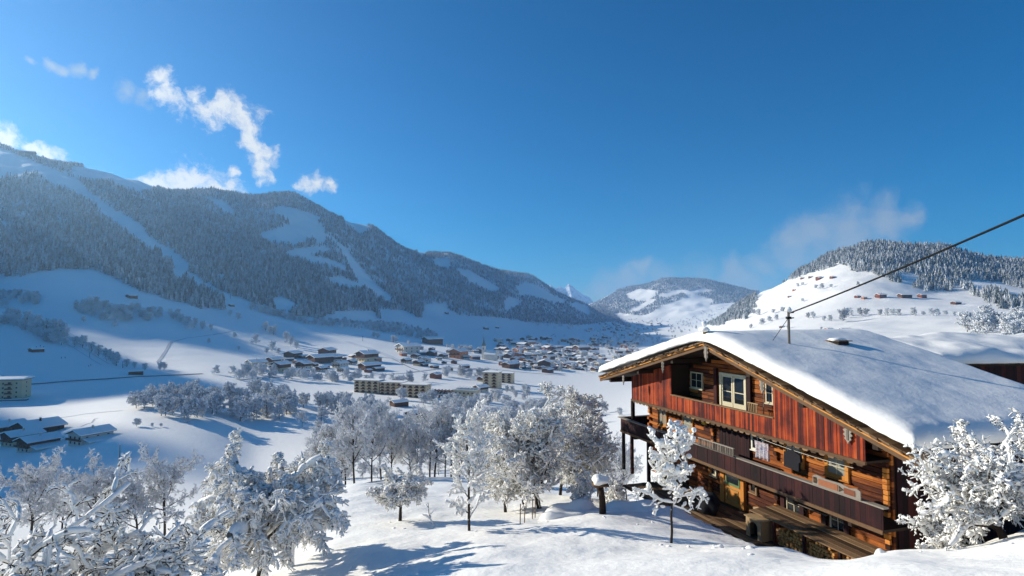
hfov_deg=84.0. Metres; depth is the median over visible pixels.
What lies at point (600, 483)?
feeding post
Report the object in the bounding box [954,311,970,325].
frosted tree
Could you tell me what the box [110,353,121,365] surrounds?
frosted tree
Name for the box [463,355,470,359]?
village house
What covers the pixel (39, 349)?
village house
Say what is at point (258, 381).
frosted tree
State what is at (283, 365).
village house
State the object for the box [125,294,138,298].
village house
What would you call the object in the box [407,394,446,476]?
frosted tree
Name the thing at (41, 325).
frosted tree
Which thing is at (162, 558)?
apple tree
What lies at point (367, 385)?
apartment block
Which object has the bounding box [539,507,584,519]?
snow mound
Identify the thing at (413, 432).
frosted tree
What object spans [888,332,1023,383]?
barn
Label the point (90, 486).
frosted tree
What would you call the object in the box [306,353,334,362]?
village house
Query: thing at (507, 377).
apartment block
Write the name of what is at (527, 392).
frosted tree
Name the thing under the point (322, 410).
frosted tree
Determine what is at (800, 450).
window
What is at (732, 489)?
entrance door
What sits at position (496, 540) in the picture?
ground
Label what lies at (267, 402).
frosted tree
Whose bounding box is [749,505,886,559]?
wood shelter
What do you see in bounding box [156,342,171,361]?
path
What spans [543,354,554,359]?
village house
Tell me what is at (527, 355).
village house
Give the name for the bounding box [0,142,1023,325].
conifer forest
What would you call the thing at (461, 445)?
frosted tree
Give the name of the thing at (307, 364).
village house
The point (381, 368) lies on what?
village house
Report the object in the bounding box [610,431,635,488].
frosted tree
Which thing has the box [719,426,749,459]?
board door
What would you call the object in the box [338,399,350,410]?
frosted tree
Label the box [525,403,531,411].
frosted tree
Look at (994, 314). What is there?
frosted tree
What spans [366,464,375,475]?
frosted bush
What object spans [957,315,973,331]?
frosted tree
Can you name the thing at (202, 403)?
frosted tree
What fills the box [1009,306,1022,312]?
frosted tree
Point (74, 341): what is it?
frosted tree
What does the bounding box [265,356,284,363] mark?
village house
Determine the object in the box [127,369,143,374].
village house
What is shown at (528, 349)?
village house
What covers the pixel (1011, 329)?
frosted tree
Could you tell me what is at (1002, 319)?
frosted tree
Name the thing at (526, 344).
village house
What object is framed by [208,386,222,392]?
frosted tree
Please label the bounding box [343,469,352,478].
frosted bush
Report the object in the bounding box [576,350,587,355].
village house
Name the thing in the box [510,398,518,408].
frosted tree
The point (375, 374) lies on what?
road
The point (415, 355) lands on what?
village house
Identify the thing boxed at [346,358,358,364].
village house
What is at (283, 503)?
apple tree
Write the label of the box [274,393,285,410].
frosted tree
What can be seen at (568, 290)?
mountain peaks
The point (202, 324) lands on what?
frosted tree
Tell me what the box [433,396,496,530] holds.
young pear tree
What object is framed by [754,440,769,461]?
rag rug
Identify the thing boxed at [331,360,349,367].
village house
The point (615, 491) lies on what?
shrub
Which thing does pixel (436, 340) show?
village house
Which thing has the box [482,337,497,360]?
village church
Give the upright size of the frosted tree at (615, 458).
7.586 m
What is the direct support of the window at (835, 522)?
in the farmhouse
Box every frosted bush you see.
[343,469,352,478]
[355,461,369,476]
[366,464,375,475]
[403,457,416,467]
[426,458,444,474]
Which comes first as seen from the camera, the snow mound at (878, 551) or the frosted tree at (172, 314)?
the snow mound at (878, 551)
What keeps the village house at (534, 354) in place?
on the ground
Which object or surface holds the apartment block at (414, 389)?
on the ground
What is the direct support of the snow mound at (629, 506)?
on the ground
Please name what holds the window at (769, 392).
in the farmhouse
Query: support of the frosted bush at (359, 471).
on the ground
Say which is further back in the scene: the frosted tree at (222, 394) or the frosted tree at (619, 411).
the frosted tree at (619, 411)
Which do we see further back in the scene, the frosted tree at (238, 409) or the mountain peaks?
the mountain peaks
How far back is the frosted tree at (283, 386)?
396.69 m
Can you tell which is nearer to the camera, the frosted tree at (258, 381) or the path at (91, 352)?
the frosted tree at (258, 381)
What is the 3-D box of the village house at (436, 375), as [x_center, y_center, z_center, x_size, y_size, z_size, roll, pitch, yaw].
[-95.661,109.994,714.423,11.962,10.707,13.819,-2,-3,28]
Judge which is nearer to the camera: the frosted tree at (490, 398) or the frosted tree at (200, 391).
the frosted tree at (200, 391)
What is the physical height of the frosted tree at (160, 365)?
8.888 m
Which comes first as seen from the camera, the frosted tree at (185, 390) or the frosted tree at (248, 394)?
the frosted tree at (185, 390)
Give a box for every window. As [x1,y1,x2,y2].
[657,409,667,427]
[682,416,693,432]
[689,371,703,390]
[709,468,717,477]
[748,483,757,495]
[750,434,764,451]
[764,384,772,404]
[782,443,804,469]
[786,497,798,513]
[823,455,850,483]
[830,515,843,531]
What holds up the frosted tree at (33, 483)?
on the ground
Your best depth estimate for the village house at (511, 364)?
983.66 m
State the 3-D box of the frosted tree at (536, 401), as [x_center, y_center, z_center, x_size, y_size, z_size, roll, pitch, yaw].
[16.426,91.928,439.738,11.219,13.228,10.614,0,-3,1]
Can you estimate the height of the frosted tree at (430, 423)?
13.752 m
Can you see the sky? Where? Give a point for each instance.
(598, 148)
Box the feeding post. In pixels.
[591,474,609,513]
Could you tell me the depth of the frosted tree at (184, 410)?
289.72 m
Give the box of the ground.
[0,148,1023,575]
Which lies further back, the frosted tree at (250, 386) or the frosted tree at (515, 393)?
the frosted tree at (515, 393)
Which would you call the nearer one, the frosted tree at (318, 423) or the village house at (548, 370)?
the frosted tree at (318, 423)
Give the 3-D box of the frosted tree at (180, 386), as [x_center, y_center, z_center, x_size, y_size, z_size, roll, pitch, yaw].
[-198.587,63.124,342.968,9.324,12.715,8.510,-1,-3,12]
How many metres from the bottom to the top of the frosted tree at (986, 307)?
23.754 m
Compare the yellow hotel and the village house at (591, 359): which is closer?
the yellow hotel
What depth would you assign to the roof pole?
25.06 m
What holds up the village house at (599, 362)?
on the ground
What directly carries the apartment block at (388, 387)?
on the ground
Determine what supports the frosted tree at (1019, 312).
on the ground
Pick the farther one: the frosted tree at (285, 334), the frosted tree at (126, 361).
the frosted tree at (285, 334)
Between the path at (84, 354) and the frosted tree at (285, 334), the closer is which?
the path at (84, 354)
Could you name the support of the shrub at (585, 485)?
on the ground
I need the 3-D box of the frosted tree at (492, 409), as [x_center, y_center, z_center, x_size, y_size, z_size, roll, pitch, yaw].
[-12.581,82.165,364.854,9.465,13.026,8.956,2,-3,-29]
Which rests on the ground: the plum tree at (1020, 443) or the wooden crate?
the plum tree at (1020, 443)
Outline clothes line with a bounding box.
[750,434,851,467]
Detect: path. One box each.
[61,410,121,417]
[67,344,101,364]
[69,338,108,363]
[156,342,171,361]
[344,341,400,360]
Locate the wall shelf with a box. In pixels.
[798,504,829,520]
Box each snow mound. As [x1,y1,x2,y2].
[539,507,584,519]
[546,498,594,511]
[606,499,659,511]
[712,544,723,547]
[874,548,886,554]
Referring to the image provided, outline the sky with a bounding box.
[0,0,1023,301]
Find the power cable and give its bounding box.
[792,214,1023,311]
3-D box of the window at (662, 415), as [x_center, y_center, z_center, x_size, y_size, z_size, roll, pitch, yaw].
[8.917,7.621,33.693,0.150,1.149,1.011,1,-3,-18]
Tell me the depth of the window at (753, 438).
26.40 m
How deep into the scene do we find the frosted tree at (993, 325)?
590.26 m
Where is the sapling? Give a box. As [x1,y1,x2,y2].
[422,502,434,525]
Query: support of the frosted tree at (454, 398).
on the ground
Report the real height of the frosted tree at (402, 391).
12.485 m
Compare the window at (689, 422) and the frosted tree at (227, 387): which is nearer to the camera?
the window at (689, 422)
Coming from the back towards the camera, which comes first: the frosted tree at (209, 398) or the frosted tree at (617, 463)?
the frosted tree at (209, 398)
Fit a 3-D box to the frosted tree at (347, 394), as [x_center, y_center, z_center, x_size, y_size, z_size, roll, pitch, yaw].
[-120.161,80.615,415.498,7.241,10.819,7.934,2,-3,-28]
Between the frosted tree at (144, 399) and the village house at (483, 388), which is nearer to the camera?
the frosted tree at (144, 399)
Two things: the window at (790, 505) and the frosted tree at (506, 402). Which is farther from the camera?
the frosted tree at (506, 402)
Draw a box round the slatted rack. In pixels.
[698,437,734,456]
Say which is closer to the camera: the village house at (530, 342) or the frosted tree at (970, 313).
the frosted tree at (970, 313)
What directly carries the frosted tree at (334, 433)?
on the ground
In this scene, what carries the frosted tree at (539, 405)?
on the ground
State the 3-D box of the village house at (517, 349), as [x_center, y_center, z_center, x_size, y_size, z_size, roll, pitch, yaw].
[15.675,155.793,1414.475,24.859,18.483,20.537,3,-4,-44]
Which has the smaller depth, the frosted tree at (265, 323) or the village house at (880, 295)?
the frosted tree at (265, 323)
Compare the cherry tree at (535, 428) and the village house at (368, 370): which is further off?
the village house at (368, 370)
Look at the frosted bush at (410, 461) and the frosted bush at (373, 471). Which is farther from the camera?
the frosted bush at (410, 461)
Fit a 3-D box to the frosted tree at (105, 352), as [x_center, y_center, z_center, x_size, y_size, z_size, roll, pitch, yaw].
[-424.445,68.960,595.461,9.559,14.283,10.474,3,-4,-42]
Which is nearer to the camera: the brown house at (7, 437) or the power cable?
the power cable
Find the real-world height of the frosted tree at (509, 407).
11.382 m
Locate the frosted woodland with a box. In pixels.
[0,281,956,381]
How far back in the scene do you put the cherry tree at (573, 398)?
34.17 m
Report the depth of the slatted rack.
26.77 m
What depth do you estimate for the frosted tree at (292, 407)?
343.36 m
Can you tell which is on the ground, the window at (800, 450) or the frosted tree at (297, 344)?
the frosted tree at (297, 344)
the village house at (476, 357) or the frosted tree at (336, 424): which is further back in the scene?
the village house at (476, 357)
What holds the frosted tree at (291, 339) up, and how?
on the ground
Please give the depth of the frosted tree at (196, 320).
935.10 m
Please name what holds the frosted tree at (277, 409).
on the ground
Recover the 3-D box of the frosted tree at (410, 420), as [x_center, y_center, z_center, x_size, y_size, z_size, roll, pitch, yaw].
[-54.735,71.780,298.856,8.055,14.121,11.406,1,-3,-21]
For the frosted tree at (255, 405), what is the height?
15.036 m
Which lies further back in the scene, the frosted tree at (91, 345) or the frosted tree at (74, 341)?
the frosted tree at (74, 341)
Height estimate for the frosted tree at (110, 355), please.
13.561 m
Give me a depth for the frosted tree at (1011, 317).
492.57 m
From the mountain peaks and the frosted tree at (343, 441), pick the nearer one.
the frosted tree at (343, 441)
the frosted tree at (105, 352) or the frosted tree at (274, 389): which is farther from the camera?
the frosted tree at (105, 352)
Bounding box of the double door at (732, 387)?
[719,372,746,410]
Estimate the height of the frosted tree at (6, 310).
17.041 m
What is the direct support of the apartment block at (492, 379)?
on the ground
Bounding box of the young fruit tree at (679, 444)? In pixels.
[632,418,709,542]
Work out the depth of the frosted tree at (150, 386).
336.30 m
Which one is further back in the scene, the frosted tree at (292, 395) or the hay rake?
the frosted tree at (292, 395)
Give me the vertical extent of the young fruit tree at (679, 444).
3.749 m
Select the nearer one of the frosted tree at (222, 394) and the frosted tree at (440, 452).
the frosted tree at (440, 452)
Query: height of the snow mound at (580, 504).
1.395 m
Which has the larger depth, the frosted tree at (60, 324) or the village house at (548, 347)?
the village house at (548, 347)
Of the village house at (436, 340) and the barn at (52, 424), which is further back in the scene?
the village house at (436, 340)
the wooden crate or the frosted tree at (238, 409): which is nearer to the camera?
the wooden crate
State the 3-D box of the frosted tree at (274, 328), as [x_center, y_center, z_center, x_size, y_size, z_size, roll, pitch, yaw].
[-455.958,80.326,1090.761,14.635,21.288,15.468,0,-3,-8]
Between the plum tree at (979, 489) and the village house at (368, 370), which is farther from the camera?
the village house at (368, 370)
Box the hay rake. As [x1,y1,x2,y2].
[760,388,766,413]
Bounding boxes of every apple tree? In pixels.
[0,451,235,575]
[106,524,190,574]
[183,428,350,575]
[221,438,343,571]
[365,462,433,520]
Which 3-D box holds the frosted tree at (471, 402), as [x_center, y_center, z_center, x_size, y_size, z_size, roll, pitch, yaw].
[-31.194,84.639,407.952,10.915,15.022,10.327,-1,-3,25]
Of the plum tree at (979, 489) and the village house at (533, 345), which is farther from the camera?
the village house at (533, 345)
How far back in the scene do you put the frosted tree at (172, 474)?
79.68 m
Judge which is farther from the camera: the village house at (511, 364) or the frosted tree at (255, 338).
the village house at (511, 364)
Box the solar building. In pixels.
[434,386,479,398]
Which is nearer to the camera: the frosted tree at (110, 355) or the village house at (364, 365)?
the frosted tree at (110, 355)
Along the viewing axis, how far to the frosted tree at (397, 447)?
94.84 m
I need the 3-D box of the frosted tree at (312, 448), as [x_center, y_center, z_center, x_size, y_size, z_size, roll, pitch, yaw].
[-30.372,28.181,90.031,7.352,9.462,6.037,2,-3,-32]
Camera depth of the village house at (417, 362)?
862.63 m
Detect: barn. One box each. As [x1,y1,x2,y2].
[8,416,67,432]
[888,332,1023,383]
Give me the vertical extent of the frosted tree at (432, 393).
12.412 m
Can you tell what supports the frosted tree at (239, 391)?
on the ground
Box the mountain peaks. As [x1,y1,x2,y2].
[550,284,593,304]
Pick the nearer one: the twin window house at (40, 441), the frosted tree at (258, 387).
the twin window house at (40, 441)
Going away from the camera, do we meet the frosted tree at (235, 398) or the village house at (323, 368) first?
the frosted tree at (235, 398)
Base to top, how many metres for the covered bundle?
1.148 m
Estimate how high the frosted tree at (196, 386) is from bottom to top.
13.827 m
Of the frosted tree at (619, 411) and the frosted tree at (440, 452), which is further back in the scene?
the frosted tree at (619, 411)
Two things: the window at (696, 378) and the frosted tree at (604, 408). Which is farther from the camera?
the frosted tree at (604, 408)
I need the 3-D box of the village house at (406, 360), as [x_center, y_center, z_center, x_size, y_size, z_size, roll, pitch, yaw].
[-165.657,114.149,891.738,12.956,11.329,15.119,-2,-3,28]
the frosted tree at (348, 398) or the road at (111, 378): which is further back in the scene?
the road at (111, 378)
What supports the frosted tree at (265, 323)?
on the ground
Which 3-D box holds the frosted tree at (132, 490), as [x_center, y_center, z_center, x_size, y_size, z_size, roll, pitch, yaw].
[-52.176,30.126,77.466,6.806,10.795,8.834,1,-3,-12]
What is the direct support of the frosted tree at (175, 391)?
on the ground
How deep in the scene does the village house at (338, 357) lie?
847.18 m
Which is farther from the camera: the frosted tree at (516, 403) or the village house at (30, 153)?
the village house at (30, 153)
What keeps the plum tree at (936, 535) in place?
on the ground
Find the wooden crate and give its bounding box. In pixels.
[747,402,758,412]
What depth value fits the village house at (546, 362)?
1035.74 m
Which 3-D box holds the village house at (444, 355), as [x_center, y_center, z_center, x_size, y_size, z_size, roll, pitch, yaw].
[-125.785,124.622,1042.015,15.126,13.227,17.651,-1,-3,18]
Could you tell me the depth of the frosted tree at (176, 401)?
298.35 m
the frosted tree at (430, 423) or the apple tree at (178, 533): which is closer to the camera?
the apple tree at (178, 533)
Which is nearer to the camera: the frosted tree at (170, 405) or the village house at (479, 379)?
the frosted tree at (170, 405)
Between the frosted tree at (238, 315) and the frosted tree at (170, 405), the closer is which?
the frosted tree at (170, 405)
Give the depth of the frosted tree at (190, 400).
295.74 m
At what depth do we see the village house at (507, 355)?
1221.52 m
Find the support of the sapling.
on the ground
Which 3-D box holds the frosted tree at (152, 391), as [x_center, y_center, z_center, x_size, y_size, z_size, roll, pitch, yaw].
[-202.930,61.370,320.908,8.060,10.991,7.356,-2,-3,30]
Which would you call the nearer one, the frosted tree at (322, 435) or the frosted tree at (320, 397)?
the frosted tree at (322, 435)
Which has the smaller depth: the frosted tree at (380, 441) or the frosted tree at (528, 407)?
the frosted tree at (380, 441)
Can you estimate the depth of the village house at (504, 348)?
1462.71 m
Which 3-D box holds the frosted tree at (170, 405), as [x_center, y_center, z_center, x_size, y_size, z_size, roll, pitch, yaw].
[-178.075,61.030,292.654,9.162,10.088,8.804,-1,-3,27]
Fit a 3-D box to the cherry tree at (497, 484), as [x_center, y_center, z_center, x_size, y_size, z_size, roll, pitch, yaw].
[-0.303,8.679,27.204,4.241,4.170,3.239,-1,-3,25]
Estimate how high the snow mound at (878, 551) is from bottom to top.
0.332 m
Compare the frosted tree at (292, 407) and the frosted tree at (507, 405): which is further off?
the frosted tree at (507, 405)
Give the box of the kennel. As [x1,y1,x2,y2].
[744,513,772,541]
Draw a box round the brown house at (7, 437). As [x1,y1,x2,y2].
[0,426,46,446]
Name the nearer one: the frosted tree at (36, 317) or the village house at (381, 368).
the frosted tree at (36, 317)
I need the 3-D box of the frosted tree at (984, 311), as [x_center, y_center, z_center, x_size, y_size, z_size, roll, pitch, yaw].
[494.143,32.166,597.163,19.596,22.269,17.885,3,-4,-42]
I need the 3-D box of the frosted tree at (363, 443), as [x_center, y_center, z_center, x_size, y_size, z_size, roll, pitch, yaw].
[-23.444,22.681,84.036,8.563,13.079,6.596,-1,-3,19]
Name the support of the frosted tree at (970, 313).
on the ground
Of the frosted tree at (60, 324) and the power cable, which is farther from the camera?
the frosted tree at (60, 324)
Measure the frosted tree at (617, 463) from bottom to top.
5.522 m
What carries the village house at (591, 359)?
on the ground
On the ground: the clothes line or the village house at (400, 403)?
the village house at (400, 403)
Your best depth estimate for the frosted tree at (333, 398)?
366.43 m
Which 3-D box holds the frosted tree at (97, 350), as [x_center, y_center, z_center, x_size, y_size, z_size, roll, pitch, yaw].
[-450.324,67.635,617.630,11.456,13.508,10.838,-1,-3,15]
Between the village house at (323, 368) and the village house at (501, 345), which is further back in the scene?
the village house at (501, 345)
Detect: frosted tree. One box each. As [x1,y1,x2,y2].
[0,444,98,531]
[2,306,14,312]
[8,308,22,315]
[21,310,32,322]
[29,313,43,323]
[36,318,49,329]
[40,447,129,535]
[42,318,62,327]
[44,465,102,528]
[50,321,67,329]
[57,326,69,337]
[71,336,78,346]
[76,335,87,347]
[86,341,95,351]
[92,344,103,355]
[93,468,158,529]
[101,347,111,360]
[106,351,119,361]
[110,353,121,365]
[118,441,204,535]
[123,359,131,366]
[126,390,144,407]
[132,418,141,426]
[134,391,152,408]
[142,383,156,390]
[145,388,160,405]
[152,392,170,415]
[155,385,172,399]
[155,397,175,415]
[157,361,163,369]
[158,381,175,389]
[168,396,180,414]
[169,311,175,317]
[171,388,179,396]
[173,383,186,388]
[175,393,185,404]
[176,404,190,415]
[178,385,192,405]
[180,394,202,417]
[184,382,200,393]
[186,378,203,387]
[190,387,212,398]
[191,317,198,326]
[191,398,208,416]
[200,320,205,327]
[202,394,220,412]
[206,390,226,415]
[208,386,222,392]
[220,381,239,404]
[227,394,247,415]
[230,399,250,421]
[231,388,246,397]
[236,312,241,319]
[240,390,253,403]
[246,380,259,396]
[246,394,263,418]
[249,334,259,342]
[250,378,261,394]
[254,383,262,395]
[258,395,276,416]
[259,380,272,394]
[261,321,268,330]
[268,341,276,350]
[268,386,282,406]
[269,402,284,419]
[270,324,277,334]
[273,387,288,406]
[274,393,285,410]
[275,384,289,393]
[279,399,292,414]
[283,331,290,341]
[283,397,298,412]
[284,388,298,401]
[284,391,298,412]
[287,336,294,345]
[293,341,299,348]
[295,410,309,426]
[295,438,331,461]
[297,393,310,407]
[304,423,347,476]
[306,426,319,443]
[310,417,323,430]
[313,391,327,408]
[316,404,328,420]
[323,424,359,484]
[325,393,330,408]
[326,395,380,483]
[327,393,339,412]
[327,430,360,481]
[331,420,341,432]
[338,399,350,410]
[341,396,354,411]
[342,391,352,398]
[351,412,395,481]
[358,397,401,479]
[362,393,374,406]
[375,418,407,466]
[392,423,422,470]
[398,386,407,398]
[401,412,414,430]
[402,422,435,467]
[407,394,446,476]
[414,396,463,476]
[418,394,428,402]
[429,388,436,402]
[429,419,454,476]
[434,404,477,476]
[437,399,475,476]
[440,394,449,403]
[449,396,461,407]
[462,395,476,413]
[470,415,487,444]
[473,396,480,406]
[481,393,493,403]
[487,406,498,414]
[492,389,502,399]
[500,395,511,403]
[500,400,513,417]
[504,402,517,418]
[504,406,517,416]
[507,410,516,419]
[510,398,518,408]
[513,390,517,397]
[522,385,530,396]
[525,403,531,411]
[529,398,539,406]
[532,402,541,411]
[589,433,635,489]
[601,400,608,412]
[603,445,644,499]
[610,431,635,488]
[615,407,622,415]
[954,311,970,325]
[956,311,972,320]
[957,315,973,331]
[969,314,995,333]
[972,308,992,327]
[978,303,993,311]
[983,312,998,328]
[989,311,1005,327]
[997,313,1022,334]
[998,319,1023,334]
[999,315,1015,328]
[1004,310,1023,317]
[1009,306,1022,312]
[1015,318,1023,333]
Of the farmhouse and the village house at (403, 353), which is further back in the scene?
the village house at (403, 353)
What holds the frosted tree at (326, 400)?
on the ground
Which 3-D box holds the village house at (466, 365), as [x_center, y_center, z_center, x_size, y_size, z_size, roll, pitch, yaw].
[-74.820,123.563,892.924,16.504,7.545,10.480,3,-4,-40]
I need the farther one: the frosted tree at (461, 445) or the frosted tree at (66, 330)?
the frosted tree at (66, 330)
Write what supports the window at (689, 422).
in the farmhouse
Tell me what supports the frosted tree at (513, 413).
on the ground
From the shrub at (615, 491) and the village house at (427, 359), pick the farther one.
the village house at (427, 359)
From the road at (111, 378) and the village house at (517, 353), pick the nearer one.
the road at (111, 378)
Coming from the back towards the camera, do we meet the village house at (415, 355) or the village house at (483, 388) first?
the village house at (415, 355)
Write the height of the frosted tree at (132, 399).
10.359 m
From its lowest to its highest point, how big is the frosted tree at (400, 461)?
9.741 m
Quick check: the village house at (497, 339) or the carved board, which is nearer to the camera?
the carved board
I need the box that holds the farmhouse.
[596,320,1023,550]
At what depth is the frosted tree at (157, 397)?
290.95 m
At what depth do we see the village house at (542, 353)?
1387.63 m
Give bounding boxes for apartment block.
[353,378,384,393]
[379,380,407,394]
[400,382,431,397]
[482,370,501,388]
[502,372,514,383]
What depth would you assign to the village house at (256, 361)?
661.49 m
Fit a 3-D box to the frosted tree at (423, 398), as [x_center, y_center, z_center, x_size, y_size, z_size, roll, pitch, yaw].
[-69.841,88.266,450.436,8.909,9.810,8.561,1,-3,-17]
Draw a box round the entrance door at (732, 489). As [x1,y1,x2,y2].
[720,471,746,511]
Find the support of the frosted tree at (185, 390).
on the ground
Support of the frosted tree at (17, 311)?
on the ground
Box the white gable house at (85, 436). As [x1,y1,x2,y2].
[64,424,116,445]
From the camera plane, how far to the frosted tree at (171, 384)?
339.91 m
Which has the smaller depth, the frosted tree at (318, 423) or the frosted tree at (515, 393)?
the frosted tree at (318, 423)
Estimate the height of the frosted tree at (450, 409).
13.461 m
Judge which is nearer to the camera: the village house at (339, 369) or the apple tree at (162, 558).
the apple tree at (162, 558)
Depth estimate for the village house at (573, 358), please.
1309.25 m
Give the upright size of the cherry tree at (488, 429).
4.678 m
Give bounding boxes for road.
[31,373,202,383]
[238,368,553,379]
[385,357,425,372]
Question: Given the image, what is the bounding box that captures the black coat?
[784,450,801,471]
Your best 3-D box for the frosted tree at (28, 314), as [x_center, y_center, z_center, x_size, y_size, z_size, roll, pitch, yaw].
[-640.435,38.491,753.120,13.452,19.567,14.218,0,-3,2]
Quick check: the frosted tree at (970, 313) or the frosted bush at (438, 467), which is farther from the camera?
the frosted tree at (970, 313)
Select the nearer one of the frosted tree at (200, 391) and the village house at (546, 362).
the frosted tree at (200, 391)
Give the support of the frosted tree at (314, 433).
on the ground
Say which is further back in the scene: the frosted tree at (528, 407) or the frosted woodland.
the frosted woodland
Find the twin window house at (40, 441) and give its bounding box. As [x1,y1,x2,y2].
[12,431,63,452]
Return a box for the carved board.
[813,475,860,500]
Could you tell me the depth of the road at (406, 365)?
852.22 m
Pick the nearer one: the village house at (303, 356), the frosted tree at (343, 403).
the frosted tree at (343, 403)
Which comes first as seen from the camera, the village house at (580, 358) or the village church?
the village church
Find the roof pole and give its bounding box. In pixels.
[773,307,793,343]
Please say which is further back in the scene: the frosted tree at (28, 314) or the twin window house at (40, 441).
the frosted tree at (28, 314)
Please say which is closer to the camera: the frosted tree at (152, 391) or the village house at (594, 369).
the frosted tree at (152, 391)
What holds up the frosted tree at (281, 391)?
on the ground
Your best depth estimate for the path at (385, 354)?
1058.19 m
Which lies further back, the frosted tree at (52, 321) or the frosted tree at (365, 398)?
the frosted tree at (52, 321)
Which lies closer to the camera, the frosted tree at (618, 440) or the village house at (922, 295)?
the frosted tree at (618, 440)
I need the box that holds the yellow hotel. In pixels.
[0,376,34,400]
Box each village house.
[17,150,36,157]
[28,347,44,351]
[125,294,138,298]
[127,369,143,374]
[244,358,267,369]
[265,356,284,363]
[267,360,292,372]
[282,350,303,357]
[293,360,313,368]
[298,354,307,358]
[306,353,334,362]
[314,365,328,371]
[318,347,337,353]
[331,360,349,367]
[333,353,343,361]
[336,366,349,371]
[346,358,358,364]
[354,349,379,361]
[356,361,382,369]
[364,368,372,372]
[372,366,384,370]
[389,398,409,406]
[395,342,420,353]
[399,351,406,355]
[400,358,412,363]
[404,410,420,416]
[410,353,420,358]
[412,359,424,365]
[419,356,430,362]
[421,336,443,344]
[426,350,437,355]
[430,371,442,378]
[438,353,448,358]
[448,347,469,358]
[458,364,470,367]
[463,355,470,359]
[470,355,480,359]
[472,383,489,392]
[476,376,482,381]
[493,338,502,341]
[496,343,505,346]
[498,347,509,350]
[500,361,519,368]
[503,353,511,357]
[508,340,517,345]
[511,351,520,356]
[513,347,523,353]
[516,341,528,346]
[521,353,531,358]
[524,340,535,345]
[524,346,533,351]
[530,344,541,348]
[531,352,539,357]
[536,350,546,355]
[537,358,551,367]
[541,367,553,372]
[542,345,552,350]
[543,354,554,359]
[561,361,570,365]
[569,356,576,360]
[572,345,590,350]
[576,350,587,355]
[577,357,584,360]
[587,357,597,361]
[590,366,599,371]
[591,360,607,366]
[874,293,887,298]
[897,293,912,297]
[917,293,926,297]
[949,301,961,304]
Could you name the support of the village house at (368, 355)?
on the ground
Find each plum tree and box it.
[894,499,984,548]
[898,414,1023,550]
[958,407,1023,524]
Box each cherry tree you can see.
[465,411,560,508]
[476,425,552,511]
[484,381,581,510]
[525,384,615,494]
[548,403,619,485]
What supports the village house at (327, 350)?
on the ground
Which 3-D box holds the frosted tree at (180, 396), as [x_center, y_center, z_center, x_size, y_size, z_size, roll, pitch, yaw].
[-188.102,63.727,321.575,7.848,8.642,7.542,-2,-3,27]
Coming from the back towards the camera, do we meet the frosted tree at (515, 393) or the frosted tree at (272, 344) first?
the frosted tree at (272, 344)
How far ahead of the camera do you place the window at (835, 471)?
22.07 m
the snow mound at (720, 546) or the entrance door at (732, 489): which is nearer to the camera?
the snow mound at (720, 546)
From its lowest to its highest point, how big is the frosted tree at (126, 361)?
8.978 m
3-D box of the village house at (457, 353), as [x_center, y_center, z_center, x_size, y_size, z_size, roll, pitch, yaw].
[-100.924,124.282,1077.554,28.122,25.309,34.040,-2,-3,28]
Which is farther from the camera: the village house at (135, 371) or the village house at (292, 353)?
the village house at (292, 353)
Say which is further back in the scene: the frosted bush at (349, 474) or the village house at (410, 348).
the village house at (410, 348)
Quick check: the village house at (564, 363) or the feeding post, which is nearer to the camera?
the feeding post
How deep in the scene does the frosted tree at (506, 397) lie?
483.03 m
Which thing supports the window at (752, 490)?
in the farmhouse
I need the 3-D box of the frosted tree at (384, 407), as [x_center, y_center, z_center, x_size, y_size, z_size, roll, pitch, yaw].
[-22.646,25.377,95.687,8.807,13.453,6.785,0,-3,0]
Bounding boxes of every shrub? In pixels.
[564,465,595,507]
[604,475,628,502]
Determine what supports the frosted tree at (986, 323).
on the ground
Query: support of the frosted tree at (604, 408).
on the ground
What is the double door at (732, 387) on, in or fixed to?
in the farmhouse
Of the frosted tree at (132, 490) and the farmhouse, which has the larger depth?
the frosted tree at (132, 490)
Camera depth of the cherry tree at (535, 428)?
25.67 m
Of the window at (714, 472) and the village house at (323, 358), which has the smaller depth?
the window at (714, 472)
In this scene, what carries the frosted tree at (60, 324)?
on the ground
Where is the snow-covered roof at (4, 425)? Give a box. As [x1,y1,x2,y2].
[0,418,25,436]
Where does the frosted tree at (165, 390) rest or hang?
on the ground
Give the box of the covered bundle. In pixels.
[697,491,719,515]
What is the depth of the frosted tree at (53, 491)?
92.28 m
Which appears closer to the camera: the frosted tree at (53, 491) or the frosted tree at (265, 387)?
the frosted tree at (53, 491)
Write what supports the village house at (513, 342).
on the ground
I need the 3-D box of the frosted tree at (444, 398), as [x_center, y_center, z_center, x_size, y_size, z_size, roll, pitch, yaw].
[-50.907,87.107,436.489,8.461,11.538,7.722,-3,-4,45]
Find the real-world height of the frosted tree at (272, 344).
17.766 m
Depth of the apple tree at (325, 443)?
18.19 m
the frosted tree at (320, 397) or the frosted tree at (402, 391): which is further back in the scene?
the frosted tree at (402, 391)
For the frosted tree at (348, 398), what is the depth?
361.82 m
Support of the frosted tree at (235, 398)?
on the ground
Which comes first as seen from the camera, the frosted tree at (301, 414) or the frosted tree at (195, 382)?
the frosted tree at (301, 414)

